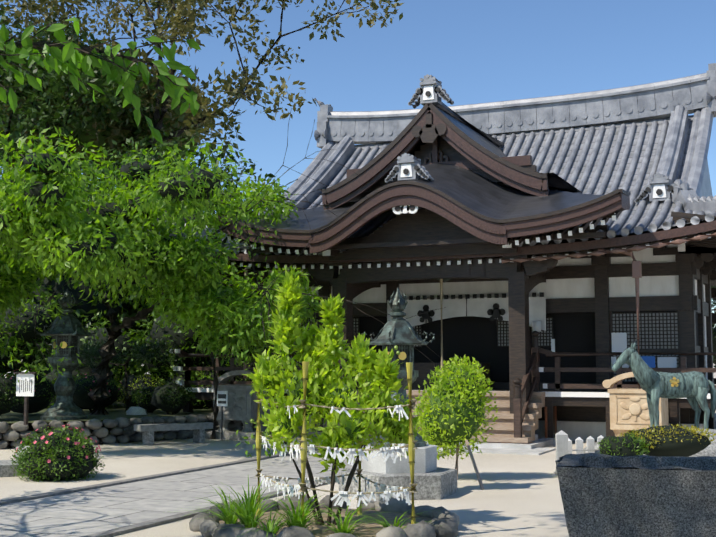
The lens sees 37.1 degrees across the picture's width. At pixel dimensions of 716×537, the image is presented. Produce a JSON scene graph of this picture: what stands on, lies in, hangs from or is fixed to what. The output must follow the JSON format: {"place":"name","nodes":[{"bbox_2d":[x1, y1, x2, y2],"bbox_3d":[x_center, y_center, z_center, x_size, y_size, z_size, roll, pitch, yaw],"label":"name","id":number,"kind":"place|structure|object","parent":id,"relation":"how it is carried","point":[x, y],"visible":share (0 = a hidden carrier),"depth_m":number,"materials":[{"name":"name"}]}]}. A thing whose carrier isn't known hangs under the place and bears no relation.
{"place":"outdoors","nodes":[
{"label":"outdoors","id":0,"kind":"place"},
{"bbox_2d":[0,13,200,143],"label":"tree","id":1,"kind":"object","parent":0,"point":[71,55],"depth_m":6.45,"materials":[{"name":"green plant"}]},
{"bbox_2d":[0,108,445,457],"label":"young maple tree","id":2,"kind":"object","parent":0,"point":[148,285],"depth_m":21.16,"materials":[{"name":"green plant"}]},
{"bbox_2d":[0,448,455,536],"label":"paved path","id":3,"kind":"structure","parent":0,"point":[114,508],"depth_m":13.48,"materials":[{"name":"stone"}]},
{"bbox_2d":[0,364,715,536],"bbox_3d":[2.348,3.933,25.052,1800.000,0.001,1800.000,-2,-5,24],"label":"gravel ground","id":4,"kind":"structure","parent":0,"point":[519,496],"depth_m":15.50,"materials":[{"name":"beige gravel"}]},
{"bbox_2d":[0,446,26,476],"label":"stone curb","id":5,"kind":"structure","parent":4,"relation":"on","point":[6,470],"depth_m":16.19,"materials":[{"name":"stone"}]},
{"bbox_2d":[10,424,100,481],"bbox_3d":[-4.459,2.848,15.989,1.405,1.038,1.222,4,-6,-36],"label":"flowering bush","id":6,"kind":"object","parent":4,"relation":"on","point":[55,441],"visible":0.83,"depth_m":15.69,"materials":[{"name":"green plant"}]},
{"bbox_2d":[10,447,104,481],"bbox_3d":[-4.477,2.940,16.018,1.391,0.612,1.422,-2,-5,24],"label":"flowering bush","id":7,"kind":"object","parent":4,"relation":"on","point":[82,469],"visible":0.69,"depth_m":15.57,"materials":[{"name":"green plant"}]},
{"bbox_2d":[0,400,235,449],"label":"stone retaining wall","id":8,"kind":"structure","parent":4,"relation":"on","point":[118,422],"depth_m":23.01,"materials":[{"name":"stone"}]},
{"bbox_2d":[0,373,23,414],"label":"shrub bed","id":9,"kind":"object","parent":8,"relation":"on","point":[8,398],"visible":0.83,"depth_m":22.41,"materials":[{"name":"green plant"}]},
{"bbox_2d":[1,369,55,414],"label":"bush","id":10,"kind":"object","parent":8,"relation":"on","point":[42,398],"visible":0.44,"depth_m":24.52,"materials":[{"name":"green plant"}]},
{"bbox_2d":[34,288,98,419],"bbox_3d":[-6.373,1.852,23.293,1.250,2.840,1.399,-2,-5,24],"label":"bronze lantern","id":11,"kind":"object","parent":8,"relation":"on","point":[64,406],"visible":0.94,"depth_m":23.07,"materials":[{"name":"green metal"}]},
{"bbox_2d":[72,373,127,410],"bbox_3d":[-6.604,3.092,26.809,1.709,1.001,1.401,-2,-5,24],"label":"bush","id":12,"kind":"object","parent":8,"relation":"on","point":[86,385],"visible":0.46,"depth_m":26.51,"materials":[{"name":"green plant"}]},
{"bbox_2d":[49,336,184,410],"bbox_3d":[-6.035,2.604,27.686,3.789,2.123,3.856,-2,-5,24],"label":"tree","id":13,"kind":"object","parent":8,"relation":"on","point":[87,354],"depth_m":26.57,"materials":[{"name":"green plant"}]},
{"bbox_2d":[0,295,253,423],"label":"garden shrubs","id":14,"kind":"object","parent":8,"relation":"on","point":[184,342],"depth_m":28.80,"materials":[{"name":"green plant"}]},
{"bbox_2d":[0,193,266,382],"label":"backdrop evergreen trees","id":15,"kind":"object","parent":8,"relation":"on","point":[80,307],"visible":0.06,"depth_m":32.62,"materials":[{"name":"green plant"}]},
{"bbox_2d":[126,407,146,418],"bbox_3d":[-5.213,3.423,25.131,0.555,0.352,0.406,-2,-5,24],"label":"pale rock","id":16,"kind":"object","parent":8,"relation":"on","point":[135,411],"visible":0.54,"depth_m":24.99,"materials":[{"name":"stone"}]},
{"bbox_2d":[116,374,162,406],"bbox_3d":[-5.850,3.256,28.326,1.705,0.939,1.330,-2,-5,24],"label":"variegated shrub","id":17,"kind":"object","parent":8,"relation":"on","point":[135,382],"visible":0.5,"depth_m":27.97,"materials":[{"name":"green plant"}]},
{"bbox_2d":[131,386,157,412],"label":"clipped shrub","id":18,"kind":"object","parent":8,"relation":"on","point":[143,397],"visible":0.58,"depth_m":25.98,"materials":[{"name":"green plant"}]},
{"bbox_2d":[0,149,322,414],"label":"old cherry tree","id":19,"kind":"object","parent":8,"relation":"on","point":[195,305],"depth_m":22.34,"materials":[{"name":"green plant"}]},
{"bbox_2d":[0,127,273,313],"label":"cherry tree sprays","id":20,"kind":"object","parent":19,"relation":"on","point":[38,192],"visible":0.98,"depth_m":19.97,"materials":[{"name":"green plant"}]},
{"bbox_2d":[151,380,197,414],"bbox_3d":[-4.382,3.041,25.243,1.144,0.827,1.186,-2,-5,24],"label":"clipped shrub","id":21,"kind":"object","parent":8,"relation":"on","point":[173,398],"visible":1,"depth_m":24.94,"materials":[{"name":"green plant"}]},
{"bbox_2d":[74,129,288,223],"bbox_3d":[-7.923,0.139,38.867,11.738,10.108,10.773,-2,-5,24],"label":"evergreen tree","id":22,"kind":"object","parent":8,"relation":"on","point":[154,157],"depth_m":37.75,"materials":[{"name":"green plant"}]},
{"bbox_2d":[0,0,403,374],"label":"camphor tree","id":23,"kind":"object","parent":8,"relation":"on","point":[183,8],"depth_m":42.74,"materials":[{"name":"green plant"}]},
{"bbox_2d":[190,356,249,407],"bbox_3d":[-3.813,3.131,28.713,2.865,1.652,2.405,-2,-5,24],"label":"bright shrub","id":24,"kind":"object","parent":8,"relation":"on","point":[206,374],"visible":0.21,"depth_m":28.11,"materials":[{"name":"green plant"}]},
{"bbox_2d":[13,370,227,439],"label":"signs","id":25,"kind":"object","parent":4,"relation":"on","point":[25,385],"visible":0.98,"depth_m":21.11,"materials":[{"name":"white"}]},
{"bbox_2d":[0,4,255,208],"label":"evergreen tree","id":26,"kind":"object","parent":4,"relation":"on","point":[56,83],"depth_m":40.84,"materials":[{"name":"green plant"}]},
{"bbox_2d":[134,422,212,445],"bbox_3d":[-3.922,3.519,22.761,1.674,0.425,0.360,3,-6,-35],"label":"stone bench","id":27,"kind":"object","parent":4,"relation":"on","point":[197,428],"visible":1,"depth_m":22.59,"materials":[{"name":"stone"}]},
{"bbox_2d":[205,370,283,439],"bbox_3d":[-2.671,3.131,24.753,1.440,1.545,1.440,-2,-5,24],"label":"stone monument","id":28,"kind":"object","parent":4,"relation":"on","point":[240,408],"visible":0.71,"depth_m":24.27,"materials":[{"name":"grey stone"}]},
{"bbox_2d":[243,269,247,378],"bbox_3d":[-2.635,1.288,24.997,0.083,2.561,0.083,-2,-5,24],"label":"down pipe","id":29,"kind":"object","parent":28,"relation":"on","point":[245,365],"visible":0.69,"depth_m":24.91,"materials":[{"name":"brown"}]},
{"bbox_2d":[189,495,458,536],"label":"rock border","id":30,"kind":"object","parent":4,"relation":"on","point":[446,519],"visible":0.79,"depth_m":11.03,"materials":[{"name":"stone"}]},
{"bbox_2d":[170,477,461,536],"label":"grass plants","id":31,"kind":"object","parent":30,"relation":"on","point":[245,517],"visible":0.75,"depth_m":10.64,"materials":[{"name":"green plant"}]},
{"bbox_2d":[250,324,399,525],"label":"tree trunks","id":32,"kind":"object","parent":30,"relation":"on","point":[333,473],"visible":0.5,"depth_m":11.19,"materials":[{"name":"brown plant"}]},
{"bbox_2d":[242,269,419,473],"bbox_3d":[-0.291,1.081,11.401,1.831,2.170,1.293,-2,-5,24],"label":"shrub","id":33,"kind":"object","parent":32,"relation":"attached to","point":[317,347],"visible":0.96,"depth_m":11.30,"materials":[{"name":"green plant"}]},
{"bbox_2d":[255,361,417,527],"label":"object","id":34,"kind":"object","parent":30,"relation":"on","point":[302,449],"visible":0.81,"depth_m":10.60,"materials":[{"name":"yellow"}]},
{"bbox_2d":[339,444,456,499],"bbox_3d":[0.537,2.663,14.147,1.428,0.630,1.598,-2,-5,24],"label":"stone lantern base","id":35,"kind":"object","parent":4,"relation":"on","point":[433,480],"visible":0.6,"depth_m":13.70,"materials":[{"name":"grey stone"}]},
{"bbox_2d":[361,288,434,447],"bbox_3d":[0.538,1.302,14.265,0.970,2.102,1.026,-2,-5,24],"label":"bronze lantern","id":36,"kind":"object","parent":35,"relation":"on","point":[398,330],"visible":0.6,"depth_m":14.13,"materials":[{"name":"green metal"}]},
{"bbox_2d":[263,441,555,454],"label":"stone step","id":37,"kind":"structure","parent":4,"relation":"on","point":[534,451],"depth_m":20.64,"materials":[{"name":"stone"}]},
{"bbox_2d":[246,225,608,439],"bbox_3d":[1.758,1.554,23.906,8.100,4.540,2.955,-2,-5,24],"label":"frame","id":38,"kind":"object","parent":4,"relation":"on","point":[350,284],"depth_m":22.94,"materials":[{"name":"brown wood"}]},
{"bbox_2d":[218,163,630,260],"bbox_3d":[1.384,-1.391,23.306,9.000,2.303,2.270,-2,-5,24],"label":"porch roof","id":39,"kind":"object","parent":38,"relation":"on","point":[457,202],"visible":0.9,"depth_m":22.67,"materials":[{"name":"brown wood"}]},
{"bbox_2d":[317,102,579,209],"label":"roof gable","id":40,"kind":"structure","parent":38,"relation":"on","point":[431,133],"depth_m":24.13,"materials":[{"name":"brown wood"}]},
{"bbox_2d":[385,74,453,182],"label":"roof ornaments","id":41,"kind":"object","parent":40,"relation":"on","point":[408,166],"visible":0.98,"depth_m":23.79},
{"bbox_2d":[387,292,545,331],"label":"festooned curtain crests","id":42,"kind":"object","parent":38,"relation":"hanging from","point":[492,308],"visible":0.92,"depth_m":24.98,"materials":[{"name":"fabric"}]},
{"bbox_2d":[169,331,715,448],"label":"veranda","id":43,"kind":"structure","parent":4,"relation":"on","point":[573,415],"depth_m":22.74,"materials":[{"name":"brown wood"}]},
{"bbox_2d":[412,354,499,459],"bbox_3d":[1.405,2.068,15.880,1.412,1.594,1.355,-2,-5,24],"label":"round bush","id":44,"kind":"object","parent":4,"relation":"on","point":[452,416],"visible":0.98,"depth_m":15.64,"materials":[{"name":"green plant"}]},
{"bbox_2d":[455,440,483,489],"bbox_3d":[1.562,2.762,15.219,0.104,0.641,1.286,1,-5,-10],"label":"support stake","id":45,"kind":"object","parent":4,"relation":"on","point":[474,465],"visible":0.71,"depth_m":15.01,"materials":[{"name":"grey wood"}]},
{"bbox_2d":[237,237,715,428],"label":"temple wall","id":46,"kind":"structure","parent":4,"relation":"on","point":[688,267],"depth_m":23.81,"materials":[{"name":"brown wood"}]},
{"bbox_2d":[195,115,715,285],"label":"roof tiles","id":47,"kind":"object","parent":46,"relation":"on","point":[706,189],"visible":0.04,"depth_m":27.28,"materials":[{"name":"grey tile"}]},
{"bbox_2d":[144,63,715,239],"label":"roof","id":48,"kind":"structure","parent":47,"relation":"on","point":[340,134],"depth_m":28.65,"materials":[{"name":"grey tile"}]},
{"bbox_2d":[196,211,715,287],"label":"roof eaves","id":49,"kind":"object","parent":46,"relation":"attached to","point":[690,230],"visible":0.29,"depth_m":22.50,"materials":[{"name":"brown wood"}]},
{"bbox_2d":[245,243,684,268],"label":"white hall bracket noses","id":50,"kind":"object","parent":46,"relation":"attached to","point":[681,247],"visible":0.08,"depth_m":22.63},
{"bbox_2d":[268,238,707,383],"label":"building wall","id":51,"kind":"structure","parent":46,"relation":"attached to","point":[482,339],"depth_m":24.49,"materials":[{"name":"white paint"}]},
{"bbox_2d":[407,233,715,389],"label":"hall notices","id":52,"kind":"object","parent":46,"relation":"attached to","point":[619,342],"visible":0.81,"depth_m":23.17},
{"bbox_2d":[555,430,603,459],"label":"granite fence posts","id":53,"kind":"object","parent":4,"relation":"on","point":[563,444],"visible":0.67,"depth_m":16.99,"materials":[{"name":"white stone"}]},
{"bbox_2d":[597,430,650,455],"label":"bush","id":54,"kind":"object","parent":4,"relation":"on","point":[629,444],"visible":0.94,"depth_m":15.84,"materials":[{"name":"green plant"}]},
{"bbox_2d":[602,372,668,436],"bbox_3d":[5.574,2.817,21.157,1.440,1.545,1.440,-2,-5,24],"label":"stone pedestal","id":55,"kind":"object","parent":4,"relation":"on","point":[629,409],"visible":0.54,"depth_m":20.79,"materials":[{"name":"stone"}]},
{"bbox_2d":[555,453,715,536],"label":"stone planter","id":56,"kind":"object","parent":4,"relation":"on","point":[603,495],"visible":1,"depth_m":7.11,"materials":[{"name":"grey stone"}]},
{"bbox_2d":[583,428,715,456],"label":"rock base","id":57,"kind":"object","parent":4,"relation":"on","point":[710,450],"visible":0.02,"depth_m":17.14,"materials":[{"name":"stone"}]},
{"bbox_2d":[612,342,715,428],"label":"bronze horse statue","id":58,"kind":"object","parent":57,"relation":"on","point":[693,387],"visible":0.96,"depth_m":17.93,"materials":[{"name":"green metal"}]},
{"bbox_2d":[618,424,715,456],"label":"flowering bush","id":59,"kind":"object","parent":4,"relation":"on","point":[669,441],"visible":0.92,"depth_m":16.06,"materials":[{"name":"green plant"}]},
{"bbox_2d":[711,285,715,372],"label":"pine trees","id":60,"kind":"object","parent":4,"relation":"on","point":[714,336],"visible":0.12,"depth_m":40.03,"materials":[{"name":"green plant"}]},
{"bbox_2d":[0,0,715,363],"label":"sky","id":61,"kind":"structure","parent":0,"point":[480,51],"materials":[{"name":"blue"}]}
]}

